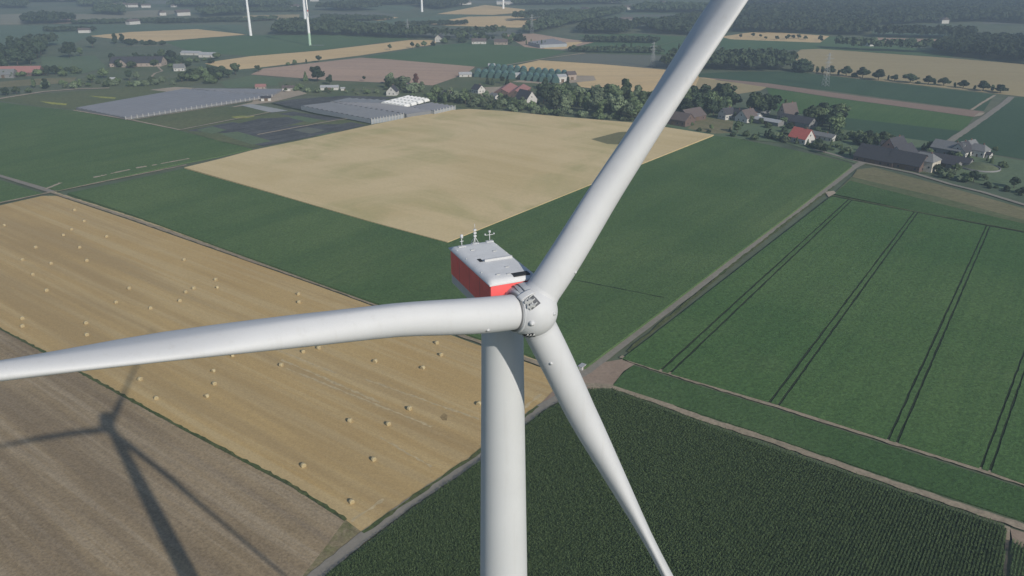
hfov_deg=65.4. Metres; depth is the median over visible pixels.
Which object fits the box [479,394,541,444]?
straw row
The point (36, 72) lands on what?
bush
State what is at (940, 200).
grass strip
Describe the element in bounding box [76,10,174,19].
ploughed field
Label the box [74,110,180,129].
lane
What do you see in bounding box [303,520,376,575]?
headland
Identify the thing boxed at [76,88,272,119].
greenhouse
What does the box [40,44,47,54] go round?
broadleaf tree
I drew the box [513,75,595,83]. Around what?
yard
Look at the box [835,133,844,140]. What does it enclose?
bush
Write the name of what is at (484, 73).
green tunnel
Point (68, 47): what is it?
broadleaf tree
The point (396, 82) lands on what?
broadleaf tree
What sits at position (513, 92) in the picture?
barn
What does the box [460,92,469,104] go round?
broadleaf tree
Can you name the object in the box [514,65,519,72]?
green tunnel
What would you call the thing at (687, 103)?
broadleaf tree
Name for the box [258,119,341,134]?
lane
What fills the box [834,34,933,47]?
wood
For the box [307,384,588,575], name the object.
farm road
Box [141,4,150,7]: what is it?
house
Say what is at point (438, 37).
house
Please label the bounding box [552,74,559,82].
green tunnel
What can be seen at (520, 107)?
bush
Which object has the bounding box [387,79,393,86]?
broadleaf tree
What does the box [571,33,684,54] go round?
green field
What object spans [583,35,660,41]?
hedgerow
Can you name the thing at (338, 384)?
straw row
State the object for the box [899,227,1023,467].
beet rows
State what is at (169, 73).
rough ground
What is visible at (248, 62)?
wheat field
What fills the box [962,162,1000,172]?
lawn
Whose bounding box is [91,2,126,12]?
wood
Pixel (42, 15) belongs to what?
wood
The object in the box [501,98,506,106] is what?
broadleaf tree
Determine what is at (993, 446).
beet rows
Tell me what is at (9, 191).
green field
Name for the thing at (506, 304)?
wind turbine
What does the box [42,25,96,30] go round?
hedgerow
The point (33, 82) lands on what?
broadleaf tree
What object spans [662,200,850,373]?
beet rows
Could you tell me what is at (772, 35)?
wheat field
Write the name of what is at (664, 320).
verge
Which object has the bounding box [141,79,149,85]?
bush
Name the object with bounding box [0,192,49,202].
dirt track
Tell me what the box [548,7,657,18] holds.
green field
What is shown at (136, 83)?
bush
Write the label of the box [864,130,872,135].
broadleaf tree
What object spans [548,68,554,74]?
green tunnel
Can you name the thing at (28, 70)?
barn
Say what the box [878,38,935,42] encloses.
ploughed field
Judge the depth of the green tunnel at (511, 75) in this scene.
886.99 m
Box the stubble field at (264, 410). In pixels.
[0,196,552,530]
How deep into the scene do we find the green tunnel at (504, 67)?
935.61 m
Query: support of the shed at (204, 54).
on the ground at (102, 48)
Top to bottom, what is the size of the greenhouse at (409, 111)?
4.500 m
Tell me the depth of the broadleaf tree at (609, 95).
700.27 m
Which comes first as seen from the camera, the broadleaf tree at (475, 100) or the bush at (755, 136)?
the bush at (755, 136)
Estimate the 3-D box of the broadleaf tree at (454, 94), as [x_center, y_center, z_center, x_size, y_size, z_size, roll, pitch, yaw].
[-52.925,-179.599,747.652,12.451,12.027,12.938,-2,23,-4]
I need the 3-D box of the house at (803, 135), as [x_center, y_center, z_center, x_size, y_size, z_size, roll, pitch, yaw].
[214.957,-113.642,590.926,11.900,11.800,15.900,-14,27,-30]
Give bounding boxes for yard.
[233,90,306,106]
[480,87,500,95]
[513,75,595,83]
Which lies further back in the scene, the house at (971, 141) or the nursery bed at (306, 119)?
the nursery bed at (306, 119)
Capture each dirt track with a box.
[0,175,53,191]
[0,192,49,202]
[49,191,539,365]
[53,164,185,191]
[585,383,1023,529]
[620,355,1023,484]
[1003,526,1009,575]
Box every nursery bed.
[183,111,368,147]
[188,117,302,133]
[198,126,224,133]
[221,122,239,126]
[221,132,269,144]
[229,118,254,122]
[249,124,352,145]
[275,96,395,108]
[280,111,339,120]
[289,115,319,122]
[295,127,323,133]
[316,132,336,135]
[333,122,363,127]
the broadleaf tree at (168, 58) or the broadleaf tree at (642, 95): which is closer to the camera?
the broadleaf tree at (642, 95)
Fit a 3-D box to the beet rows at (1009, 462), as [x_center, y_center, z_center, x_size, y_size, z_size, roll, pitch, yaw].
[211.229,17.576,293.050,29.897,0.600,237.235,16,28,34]
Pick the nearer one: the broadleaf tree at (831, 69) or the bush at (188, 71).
the bush at (188, 71)
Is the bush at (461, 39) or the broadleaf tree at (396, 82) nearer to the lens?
the broadleaf tree at (396, 82)
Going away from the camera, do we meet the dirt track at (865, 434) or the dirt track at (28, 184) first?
the dirt track at (865, 434)
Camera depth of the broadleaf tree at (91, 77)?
858.47 m
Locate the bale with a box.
[440,413,447,419]
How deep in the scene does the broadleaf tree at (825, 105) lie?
652.41 m
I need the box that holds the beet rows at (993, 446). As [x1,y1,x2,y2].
[982,357,1023,470]
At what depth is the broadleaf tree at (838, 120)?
620.57 m
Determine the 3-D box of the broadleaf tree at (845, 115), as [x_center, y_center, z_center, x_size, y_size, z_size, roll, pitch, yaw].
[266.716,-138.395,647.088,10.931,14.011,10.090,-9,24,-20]
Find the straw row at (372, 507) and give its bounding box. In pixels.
[351,499,383,522]
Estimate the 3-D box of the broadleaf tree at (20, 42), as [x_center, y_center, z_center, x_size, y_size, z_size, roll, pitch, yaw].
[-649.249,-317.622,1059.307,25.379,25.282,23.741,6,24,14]
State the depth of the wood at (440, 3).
2036.37 m
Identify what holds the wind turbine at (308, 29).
on the green field at (253, 45)
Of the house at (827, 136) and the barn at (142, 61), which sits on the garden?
the house at (827, 136)
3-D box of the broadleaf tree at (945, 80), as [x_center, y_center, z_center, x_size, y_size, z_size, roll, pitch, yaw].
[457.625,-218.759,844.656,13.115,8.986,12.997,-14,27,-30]
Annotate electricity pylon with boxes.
[650,42,656,64]
[821,53,830,85]
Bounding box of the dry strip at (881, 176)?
[852,167,1023,219]
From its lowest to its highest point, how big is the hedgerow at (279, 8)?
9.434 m
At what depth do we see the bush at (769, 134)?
602.64 m
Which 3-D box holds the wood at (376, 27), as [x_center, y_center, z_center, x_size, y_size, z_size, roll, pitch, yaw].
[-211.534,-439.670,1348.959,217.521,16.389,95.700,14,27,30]
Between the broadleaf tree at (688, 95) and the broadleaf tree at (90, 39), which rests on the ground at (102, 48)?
the broadleaf tree at (90, 39)
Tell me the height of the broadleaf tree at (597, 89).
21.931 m
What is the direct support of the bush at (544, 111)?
on the ground at (102, 48)
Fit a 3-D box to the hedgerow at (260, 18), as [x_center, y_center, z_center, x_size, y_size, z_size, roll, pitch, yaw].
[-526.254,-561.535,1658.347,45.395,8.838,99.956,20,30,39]
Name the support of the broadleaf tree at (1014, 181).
on the pasture at (1003, 177)
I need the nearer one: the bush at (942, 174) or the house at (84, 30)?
the bush at (942, 174)
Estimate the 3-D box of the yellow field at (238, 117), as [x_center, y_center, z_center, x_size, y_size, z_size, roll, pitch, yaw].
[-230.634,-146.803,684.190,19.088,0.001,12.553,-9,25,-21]
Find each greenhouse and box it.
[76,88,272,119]
[192,88,281,95]
[301,102,403,123]
[330,98,386,102]
[336,102,430,117]
[409,102,455,113]
[528,38,566,47]
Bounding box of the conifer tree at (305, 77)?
[303,71,307,80]
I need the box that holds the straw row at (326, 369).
[278,350,335,372]
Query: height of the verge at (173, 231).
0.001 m
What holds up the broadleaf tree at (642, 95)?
on the ground at (102, 48)
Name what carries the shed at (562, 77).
on the yard at (579, 78)
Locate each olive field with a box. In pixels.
[0,86,164,108]
[136,107,269,129]
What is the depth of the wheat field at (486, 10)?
1951.61 m
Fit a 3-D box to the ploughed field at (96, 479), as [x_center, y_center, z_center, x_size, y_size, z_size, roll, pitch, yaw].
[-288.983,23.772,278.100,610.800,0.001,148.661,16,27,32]
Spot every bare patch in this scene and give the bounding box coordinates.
[607,360,633,383]
[826,191,835,196]
[1010,528,1023,547]
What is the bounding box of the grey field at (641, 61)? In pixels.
[547,54,668,69]
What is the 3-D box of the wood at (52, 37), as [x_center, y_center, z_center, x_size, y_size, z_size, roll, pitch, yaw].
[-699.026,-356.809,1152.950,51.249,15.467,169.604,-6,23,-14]
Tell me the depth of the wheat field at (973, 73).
971.38 m
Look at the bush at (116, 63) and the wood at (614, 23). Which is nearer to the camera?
the bush at (116, 63)
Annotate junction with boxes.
[543,359,622,401]
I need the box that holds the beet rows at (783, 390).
[771,212,916,404]
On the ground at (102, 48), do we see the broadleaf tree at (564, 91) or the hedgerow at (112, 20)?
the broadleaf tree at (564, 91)
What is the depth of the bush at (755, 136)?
598.74 m
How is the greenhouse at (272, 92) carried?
on the ground at (102, 48)
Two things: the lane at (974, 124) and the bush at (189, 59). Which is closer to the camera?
the lane at (974, 124)
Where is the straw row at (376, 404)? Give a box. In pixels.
[286,368,431,426]
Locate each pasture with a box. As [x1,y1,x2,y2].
[0,14,100,24]
[40,55,105,75]
[220,75,283,87]
[308,12,397,19]
[507,33,592,49]
[843,130,928,149]
[954,156,1023,195]
[981,18,1023,23]
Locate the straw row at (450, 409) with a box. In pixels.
[365,379,478,419]
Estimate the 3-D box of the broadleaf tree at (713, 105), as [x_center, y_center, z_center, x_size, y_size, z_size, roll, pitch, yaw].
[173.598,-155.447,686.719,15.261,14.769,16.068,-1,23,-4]
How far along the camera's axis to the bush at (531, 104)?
712.72 m
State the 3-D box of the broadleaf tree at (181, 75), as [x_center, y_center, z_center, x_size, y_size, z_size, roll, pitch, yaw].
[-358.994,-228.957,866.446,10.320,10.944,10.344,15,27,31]
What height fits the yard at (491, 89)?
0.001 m
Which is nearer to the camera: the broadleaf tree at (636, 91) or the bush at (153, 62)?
the broadleaf tree at (636, 91)
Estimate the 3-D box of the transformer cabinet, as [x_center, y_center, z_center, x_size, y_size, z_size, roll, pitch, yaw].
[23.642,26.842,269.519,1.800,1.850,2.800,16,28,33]
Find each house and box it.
[77,28,90,32]
[125,18,139,24]
[127,3,137,6]
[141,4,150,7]
[158,10,165,15]
[173,63,185,70]
[174,9,190,15]
[386,84,398,95]
[435,34,443,41]
[471,38,486,43]
[471,84,484,93]
[494,39,507,44]
[515,89,536,102]
[718,106,733,119]
[732,108,740,119]
[734,107,757,122]
[777,101,798,119]
[788,126,815,144]
[812,130,836,141]
[881,135,906,148]
[918,151,941,172]
[930,139,967,153]
[931,16,949,23]
[952,140,972,156]
[960,138,978,144]
[971,143,990,157]
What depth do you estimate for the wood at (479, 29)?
1324.82 m
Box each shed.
[180,51,201,54]
[198,52,215,56]
[255,84,266,88]
[260,95,270,100]
[282,85,294,90]
[320,85,338,89]
[458,72,471,76]
[489,92,497,98]
[556,74,567,81]
[565,71,576,79]
[753,116,783,126]
[754,108,769,115]
[939,157,961,169]
[984,152,993,157]
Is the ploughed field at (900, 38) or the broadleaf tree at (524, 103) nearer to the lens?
the broadleaf tree at (524, 103)
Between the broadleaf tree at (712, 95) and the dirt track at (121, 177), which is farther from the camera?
the broadleaf tree at (712, 95)
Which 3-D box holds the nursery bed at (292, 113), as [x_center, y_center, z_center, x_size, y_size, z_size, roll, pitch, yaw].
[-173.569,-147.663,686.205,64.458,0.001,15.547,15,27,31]
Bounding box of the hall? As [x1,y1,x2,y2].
[496,1,512,3]
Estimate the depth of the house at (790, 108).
668.44 m
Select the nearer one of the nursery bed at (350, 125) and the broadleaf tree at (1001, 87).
the nursery bed at (350, 125)
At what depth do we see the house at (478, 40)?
1232.61 m
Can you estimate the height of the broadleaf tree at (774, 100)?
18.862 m
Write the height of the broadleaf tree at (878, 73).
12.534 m
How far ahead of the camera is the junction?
265.16 m
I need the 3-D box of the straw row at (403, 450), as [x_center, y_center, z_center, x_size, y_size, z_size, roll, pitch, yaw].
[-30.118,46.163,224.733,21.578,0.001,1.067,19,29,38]
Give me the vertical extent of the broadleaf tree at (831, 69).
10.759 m
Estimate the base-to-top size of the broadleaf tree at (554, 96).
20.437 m
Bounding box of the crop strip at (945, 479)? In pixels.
[614,365,1023,521]
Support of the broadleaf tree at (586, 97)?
on the ground at (102, 48)
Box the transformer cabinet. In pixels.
[578,363,585,369]
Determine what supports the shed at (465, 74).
on the rough ground at (458, 84)
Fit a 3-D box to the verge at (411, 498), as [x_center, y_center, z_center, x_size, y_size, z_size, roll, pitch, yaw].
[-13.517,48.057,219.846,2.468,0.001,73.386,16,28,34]
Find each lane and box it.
[0,88,97,98]
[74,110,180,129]
[133,97,273,119]
[181,112,268,129]
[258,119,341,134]
[272,103,370,123]
[579,162,865,377]
[811,148,1023,204]
[947,96,1013,140]
[970,95,995,109]
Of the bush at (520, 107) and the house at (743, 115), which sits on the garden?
the house at (743, 115)
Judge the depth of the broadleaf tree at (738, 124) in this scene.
620.68 m
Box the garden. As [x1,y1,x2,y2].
[666,110,859,163]
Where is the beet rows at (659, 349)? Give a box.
[622,196,846,371]
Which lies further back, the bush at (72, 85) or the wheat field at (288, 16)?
the wheat field at (288, 16)
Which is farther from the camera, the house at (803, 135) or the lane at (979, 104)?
the lane at (979, 104)
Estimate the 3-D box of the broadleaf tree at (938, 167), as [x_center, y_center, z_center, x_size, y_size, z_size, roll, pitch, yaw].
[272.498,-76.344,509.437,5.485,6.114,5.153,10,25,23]
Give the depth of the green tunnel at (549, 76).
863.78 m
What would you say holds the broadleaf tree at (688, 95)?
on the garden
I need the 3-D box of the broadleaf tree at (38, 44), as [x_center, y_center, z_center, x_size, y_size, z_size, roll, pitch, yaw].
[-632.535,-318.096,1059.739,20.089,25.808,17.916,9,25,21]
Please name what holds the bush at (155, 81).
on the rough ground at (169, 73)
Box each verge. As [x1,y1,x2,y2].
[0,327,346,520]
[55,192,536,360]
[361,406,538,532]
[627,186,834,351]
[831,195,1021,230]
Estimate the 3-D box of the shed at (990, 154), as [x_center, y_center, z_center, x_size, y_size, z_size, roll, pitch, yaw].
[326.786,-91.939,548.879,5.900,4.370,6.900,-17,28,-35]
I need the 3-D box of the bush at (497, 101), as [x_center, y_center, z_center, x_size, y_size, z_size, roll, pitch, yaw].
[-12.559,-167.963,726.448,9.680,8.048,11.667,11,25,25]
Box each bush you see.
[31,69,42,74]
[39,81,50,87]
[57,70,67,75]
[69,83,77,88]
[70,67,81,73]
[102,81,109,86]
[107,79,118,85]
[114,58,122,66]
[126,61,136,66]
[133,81,140,86]
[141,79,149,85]
[149,59,158,64]
[150,79,159,84]
[158,76,166,81]
[165,50,175,57]
[172,55,182,62]
[184,68,193,79]
[185,57,192,62]
[189,73,200,79]
[202,70,209,77]
[203,74,217,83]
[207,58,214,63]
[210,67,223,78]
[212,52,220,57]
[405,84,417,92]
[437,94,442,101]
[440,37,447,43]
[458,36,466,42]
[469,102,475,107]
[478,32,487,37]
[479,101,488,107]
[493,99,502,106]
[494,104,501,108]
[513,33,525,41]
[516,104,524,110]
[526,101,536,108]
[532,105,540,112]
[540,108,548,114]
[557,110,566,115]
[579,110,587,116]
[591,112,598,117]
[597,113,605,119]
[610,112,617,118]
[742,131,749,135]
[750,134,758,139]
[764,122,772,127]
[765,131,773,138]
[771,132,779,138]
[779,135,790,142]
[785,122,794,128]
[791,58,813,71]
[814,143,822,148]
[815,138,822,142]
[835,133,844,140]
[843,146,852,150]
[846,131,856,137]
[938,171,947,177]
[945,172,953,177]
[953,152,962,156]
[955,175,963,180]
[962,175,972,182]
[998,161,1008,167]
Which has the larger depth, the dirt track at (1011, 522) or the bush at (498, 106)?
the bush at (498, 106)
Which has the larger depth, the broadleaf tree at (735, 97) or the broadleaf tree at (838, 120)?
the broadleaf tree at (735, 97)
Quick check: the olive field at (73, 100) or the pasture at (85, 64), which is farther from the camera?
the pasture at (85, 64)
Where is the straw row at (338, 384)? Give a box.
[280,359,379,402]
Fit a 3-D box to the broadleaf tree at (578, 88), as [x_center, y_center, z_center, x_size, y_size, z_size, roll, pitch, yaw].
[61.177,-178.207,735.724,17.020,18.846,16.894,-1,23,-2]
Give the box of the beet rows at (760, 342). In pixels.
[671,200,912,401]
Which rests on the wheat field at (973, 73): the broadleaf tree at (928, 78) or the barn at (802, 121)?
the broadleaf tree at (928, 78)
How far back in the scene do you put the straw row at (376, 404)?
252.20 m
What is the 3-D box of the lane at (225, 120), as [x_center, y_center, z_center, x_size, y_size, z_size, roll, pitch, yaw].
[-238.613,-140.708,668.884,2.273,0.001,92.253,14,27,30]
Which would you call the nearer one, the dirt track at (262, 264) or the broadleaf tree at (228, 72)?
the dirt track at (262, 264)
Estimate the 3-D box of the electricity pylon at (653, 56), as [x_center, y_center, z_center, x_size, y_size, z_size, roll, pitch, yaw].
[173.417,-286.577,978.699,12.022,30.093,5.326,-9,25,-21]
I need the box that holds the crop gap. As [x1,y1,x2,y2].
[572,279,663,297]
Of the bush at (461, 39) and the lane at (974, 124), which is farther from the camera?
the bush at (461, 39)
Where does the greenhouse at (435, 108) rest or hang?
on the ground at (102, 48)
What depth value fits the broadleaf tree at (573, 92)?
722.85 m
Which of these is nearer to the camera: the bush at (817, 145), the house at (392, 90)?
the bush at (817, 145)
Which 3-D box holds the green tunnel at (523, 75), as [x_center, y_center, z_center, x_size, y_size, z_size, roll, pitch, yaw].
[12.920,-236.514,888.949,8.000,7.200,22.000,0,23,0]
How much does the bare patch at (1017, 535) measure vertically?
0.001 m
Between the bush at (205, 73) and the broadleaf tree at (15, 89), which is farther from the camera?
the bush at (205, 73)
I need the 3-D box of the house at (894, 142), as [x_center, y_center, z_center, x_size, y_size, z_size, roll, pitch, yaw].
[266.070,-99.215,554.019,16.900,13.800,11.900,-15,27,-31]
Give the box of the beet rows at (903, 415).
[889,226,988,441]
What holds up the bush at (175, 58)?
on the ground at (102, 48)
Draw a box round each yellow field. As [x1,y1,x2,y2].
[41,101,65,104]
[93,96,115,98]
[233,116,253,118]
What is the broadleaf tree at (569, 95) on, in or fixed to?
on the ground at (102, 48)
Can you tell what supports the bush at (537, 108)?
on the ground at (102, 48)
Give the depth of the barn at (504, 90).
789.21 m
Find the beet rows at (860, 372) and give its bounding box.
[780,213,984,438]
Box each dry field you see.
[0,77,76,87]
[152,87,191,91]
[688,117,733,133]
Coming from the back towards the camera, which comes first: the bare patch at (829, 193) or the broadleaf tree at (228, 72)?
the broadleaf tree at (228, 72)
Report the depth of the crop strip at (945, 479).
228.24 m
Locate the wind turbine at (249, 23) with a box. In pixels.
[246,0,251,35]
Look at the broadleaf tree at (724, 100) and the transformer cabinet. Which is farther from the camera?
the broadleaf tree at (724, 100)
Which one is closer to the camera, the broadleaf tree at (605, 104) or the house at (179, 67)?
the broadleaf tree at (605, 104)
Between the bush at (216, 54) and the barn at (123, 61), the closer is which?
the barn at (123, 61)
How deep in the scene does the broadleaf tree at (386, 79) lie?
826.15 m
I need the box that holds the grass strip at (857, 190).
[835,181,1023,230]
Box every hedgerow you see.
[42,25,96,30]
[70,17,165,22]
[154,16,242,22]
[239,15,277,20]
[249,6,305,11]
[320,13,393,19]
[394,19,468,24]
[568,45,664,52]
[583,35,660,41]
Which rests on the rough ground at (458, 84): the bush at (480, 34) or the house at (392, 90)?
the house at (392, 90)
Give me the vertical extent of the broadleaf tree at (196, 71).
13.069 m
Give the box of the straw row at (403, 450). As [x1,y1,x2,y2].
[380,437,431,466]
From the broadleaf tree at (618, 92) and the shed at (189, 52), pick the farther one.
the shed at (189, 52)
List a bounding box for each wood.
[14,32,58,44]
[19,10,75,20]
[75,0,145,4]
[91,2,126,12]
[166,0,293,5]
[194,4,246,13]
[270,16,354,32]
[315,0,381,8]
[348,20,440,34]
[353,0,411,2]
[411,0,468,6]
[440,25,506,34]
[510,0,628,2]
[511,7,576,17]
[522,5,626,29]
[576,16,637,30]
[629,1,707,10]
[632,17,734,29]
[646,11,701,31]
[659,47,798,66]
[733,0,1023,31]
[748,0,796,1]
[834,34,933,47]
[874,23,978,34]
[931,31,1023,58]
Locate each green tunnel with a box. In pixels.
[474,68,481,76]
[481,69,487,77]
[488,63,494,71]
[488,69,494,77]
[495,64,500,71]
[495,69,501,77]
[501,64,507,70]
[502,70,508,78]
[507,65,513,72]
[508,70,515,78]
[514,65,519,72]
[520,66,526,72]
[520,71,526,79]
[526,72,532,80]
[529,67,535,73]
[533,72,539,81]
[535,67,541,74]
[539,73,545,81]
[542,68,548,74]
[546,73,552,82]
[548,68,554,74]
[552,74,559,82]
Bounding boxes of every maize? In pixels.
[325,387,1006,575]
[1009,538,1023,575]
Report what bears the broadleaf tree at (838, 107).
on the ground at (102, 48)
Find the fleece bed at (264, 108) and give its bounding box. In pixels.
[241,104,286,111]
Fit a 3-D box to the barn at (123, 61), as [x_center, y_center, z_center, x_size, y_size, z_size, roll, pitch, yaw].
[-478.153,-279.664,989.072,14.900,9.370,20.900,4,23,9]
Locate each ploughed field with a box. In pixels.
[0,330,343,575]
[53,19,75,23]
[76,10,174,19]
[252,58,473,84]
[408,28,527,39]
[703,77,982,116]
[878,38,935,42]
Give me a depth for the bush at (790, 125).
636.55 m
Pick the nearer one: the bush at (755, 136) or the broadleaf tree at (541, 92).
the bush at (755, 136)
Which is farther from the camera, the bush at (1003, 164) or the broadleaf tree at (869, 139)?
the broadleaf tree at (869, 139)
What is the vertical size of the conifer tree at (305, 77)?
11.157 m
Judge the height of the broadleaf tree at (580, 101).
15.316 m
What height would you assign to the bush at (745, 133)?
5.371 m
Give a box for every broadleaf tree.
[0,47,7,60]
[0,54,7,65]
[0,87,9,95]
[4,47,24,65]
[5,38,13,48]
[11,86,20,93]
[14,39,27,53]
[21,42,38,52]
[23,49,36,64]
[29,39,42,58]
[31,78,35,87]
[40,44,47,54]
[41,69,49,75]
[41,78,47,87]
[48,65,58,74]
[58,41,75,57]
[76,47,82,55]
[86,36,96,47]
[87,74,95,80]
[97,68,108,77]
[111,33,116,43]
[119,33,123,42]
[124,70,131,80]
[133,71,139,79]
[157,49,164,55]
[165,56,172,61]
[176,72,185,80]
[190,68,201,79]
[197,66,205,73]
[224,70,232,75]
[230,63,239,74]
[310,66,324,81]
[325,74,331,82]
[384,77,389,85]
[385,72,393,78]
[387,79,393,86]
[392,79,400,87]
[399,76,410,82]
[399,81,406,88]
[412,73,418,82]
[425,92,434,101]
[430,84,440,94]
[442,92,447,102]
[446,89,450,101]
[449,90,459,102]
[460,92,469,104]
[471,97,479,103]
[482,90,489,97]
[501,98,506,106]
[506,36,512,42]
[521,99,527,106]
[535,84,549,102]
[536,81,550,100]
[548,88,561,108]
[551,83,568,90]
[559,94,569,110]
[560,89,572,99]
[566,93,572,108]
[571,89,576,106]
[573,85,586,104]
[577,91,583,107]
[582,92,590,110]
[587,84,607,98]
[587,94,607,112]
[596,101,604,113]
[602,99,606,112]
[603,84,619,92]
[604,92,612,111]
[605,88,622,95]
[608,96,615,112]
[609,95,627,113]
[614,89,621,95]
[620,78,631,98]
[624,103,638,120]
[626,91,636,102]
[628,96,635,116]
[628,100,644,116]
[633,89,639,95]
[637,91,647,100]
[678,98,694,110]
[682,88,692,102]
[690,86,699,102]
[693,93,703,110]
[699,84,707,92]
[702,91,722,113]
[703,85,711,93]
[705,99,723,115]
[712,83,722,98]
[717,96,726,111]
[718,83,737,92]
[721,91,742,104]
[725,96,732,107]
[733,120,743,132]
[746,91,764,107]
[751,98,771,110]
[758,93,782,110]
[802,105,825,121]
[818,108,828,124]
[819,143,828,150]
[821,102,835,122]
[824,65,835,72]
[824,109,837,129]
[828,113,845,130]
[834,103,850,113]
[838,109,847,117]
[840,66,852,74]
[853,130,866,136]
[856,67,870,77]
[856,134,866,142]
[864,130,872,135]
[864,135,874,144]
[872,69,885,79]
[873,136,881,144]
[879,132,895,137]
[890,74,897,80]
[902,73,919,82]
[922,75,935,84]
[934,164,942,170]
[937,77,951,85]
[944,168,951,172]
[951,163,962,170]
[957,80,969,86]
[970,170,982,182]
[977,80,990,90]
[982,174,988,179]
[995,84,1008,92]
[1009,177,1021,187]
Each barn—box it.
[0,66,43,75]
[0,69,17,77]
[109,56,166,66]
[118,59,127,66]
[494,82,516,95]
[507,84,530,96]
[667,111,694,126]
[680,107,706,120]
[778,113,817,128]
[853,143,898,167]
[887,149,927,172]
[894,142,917,152]
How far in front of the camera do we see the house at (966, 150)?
548.27 m
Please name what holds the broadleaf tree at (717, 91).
on the ground at (102, 48)
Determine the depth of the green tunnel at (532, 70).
915.67 m
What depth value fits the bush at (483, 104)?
724.40 m
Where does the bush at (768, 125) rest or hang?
on the garden
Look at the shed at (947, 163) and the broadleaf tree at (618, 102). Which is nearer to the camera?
the shed at (947, 163)
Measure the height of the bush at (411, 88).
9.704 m
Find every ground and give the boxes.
[0,0,1023,575]
[81,65,203,89]
[278,73,590,108]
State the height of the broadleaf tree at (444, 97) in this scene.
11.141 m
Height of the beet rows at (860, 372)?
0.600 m
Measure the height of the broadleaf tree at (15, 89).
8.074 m
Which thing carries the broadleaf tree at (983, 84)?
on the wheat field at (973, 73)
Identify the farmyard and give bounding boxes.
[864,164,953,173]
[918,150,973,164]
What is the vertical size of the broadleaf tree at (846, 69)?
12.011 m
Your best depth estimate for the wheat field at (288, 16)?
1767.67 m
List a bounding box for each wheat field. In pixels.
[93,29,246,41]
[147,1,165,3]
[184,109,713,242]
[205,40,435,69]
[234,14,299,21]
[420,16,538,27]
[439,5,524,14]
[470,1,495,2]
[514,60,714,91]
[545,42,581,48]
[622,14,674,16]
[696,78,765,93]
[724,31,828,42]
[794,49,1023,96]
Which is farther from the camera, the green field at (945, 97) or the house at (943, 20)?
the house at (943, 20)
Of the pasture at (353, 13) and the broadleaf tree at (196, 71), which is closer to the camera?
the broadleaf tree at (196, 71)
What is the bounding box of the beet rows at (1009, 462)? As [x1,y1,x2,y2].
[991,376,1023,483]
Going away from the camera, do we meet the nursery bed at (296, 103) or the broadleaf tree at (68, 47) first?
the nursery bed at (296, 103)
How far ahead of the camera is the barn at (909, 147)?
536.94 m
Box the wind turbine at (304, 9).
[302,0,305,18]
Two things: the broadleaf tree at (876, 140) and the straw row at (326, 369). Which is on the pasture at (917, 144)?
the broadleaf tree at (876, 140)
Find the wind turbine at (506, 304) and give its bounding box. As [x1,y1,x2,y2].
[0,0,747,575]
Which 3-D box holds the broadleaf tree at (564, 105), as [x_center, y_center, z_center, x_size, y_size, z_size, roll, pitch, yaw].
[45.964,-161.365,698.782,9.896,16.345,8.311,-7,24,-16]
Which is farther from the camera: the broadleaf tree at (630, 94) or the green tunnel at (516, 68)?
the green tunnel at (516, 68)
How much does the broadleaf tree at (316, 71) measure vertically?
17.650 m
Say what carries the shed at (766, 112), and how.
on the ground at (102, 48)
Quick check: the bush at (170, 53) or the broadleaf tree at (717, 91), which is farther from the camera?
the bush at (170, 53)
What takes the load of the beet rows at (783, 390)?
on the crop soil at (908, 393)
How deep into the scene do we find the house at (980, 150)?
549.38 m
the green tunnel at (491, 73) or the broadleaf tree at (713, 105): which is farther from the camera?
the green tunnel at (491, 73)
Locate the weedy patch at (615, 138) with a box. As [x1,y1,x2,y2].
[592,132,625,143]
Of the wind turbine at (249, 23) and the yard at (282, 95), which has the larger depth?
the wind turbine at (249, 23)
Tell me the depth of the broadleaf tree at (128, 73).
873.35 m
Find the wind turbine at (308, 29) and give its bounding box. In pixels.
[305,0,310,45]
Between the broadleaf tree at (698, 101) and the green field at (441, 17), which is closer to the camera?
the broadleaf tree at (698, 101)
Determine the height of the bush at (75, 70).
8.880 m
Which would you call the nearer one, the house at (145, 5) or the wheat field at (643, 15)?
the wheat field at (643, 15)
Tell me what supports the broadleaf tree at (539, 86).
on the rough ground at (458, 84)
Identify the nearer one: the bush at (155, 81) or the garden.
the garden
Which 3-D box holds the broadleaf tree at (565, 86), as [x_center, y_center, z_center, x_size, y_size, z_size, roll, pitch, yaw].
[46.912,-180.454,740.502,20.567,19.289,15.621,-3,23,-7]
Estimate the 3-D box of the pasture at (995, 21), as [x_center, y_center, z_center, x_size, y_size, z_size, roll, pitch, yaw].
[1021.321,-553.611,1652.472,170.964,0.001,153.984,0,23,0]
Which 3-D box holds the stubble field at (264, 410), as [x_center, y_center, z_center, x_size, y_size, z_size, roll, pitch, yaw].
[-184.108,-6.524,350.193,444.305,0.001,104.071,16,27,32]
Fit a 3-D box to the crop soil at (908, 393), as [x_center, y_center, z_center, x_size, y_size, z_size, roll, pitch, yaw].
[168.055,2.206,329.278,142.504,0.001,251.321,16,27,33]
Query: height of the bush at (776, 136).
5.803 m
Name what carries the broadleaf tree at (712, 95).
on the garden
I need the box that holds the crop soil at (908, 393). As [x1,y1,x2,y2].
[641,196,1023,470]
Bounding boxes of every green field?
[0,25,248,45]
[0,102,251,191]
[0,180,41,201]
[67,136,851,368]
[166,35,430,55]
[326,6,415,10]
[367,43,568,66]
[369,14,492,25]
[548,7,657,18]
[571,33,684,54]
[699,71,993,110]
[720,36,957,57]
[767,88,972,130]
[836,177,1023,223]
[841,118,959,140]
[871,26,966,38]
[954,97,1023,158]
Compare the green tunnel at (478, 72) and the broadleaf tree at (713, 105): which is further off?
the green tunnel at (478, 72)

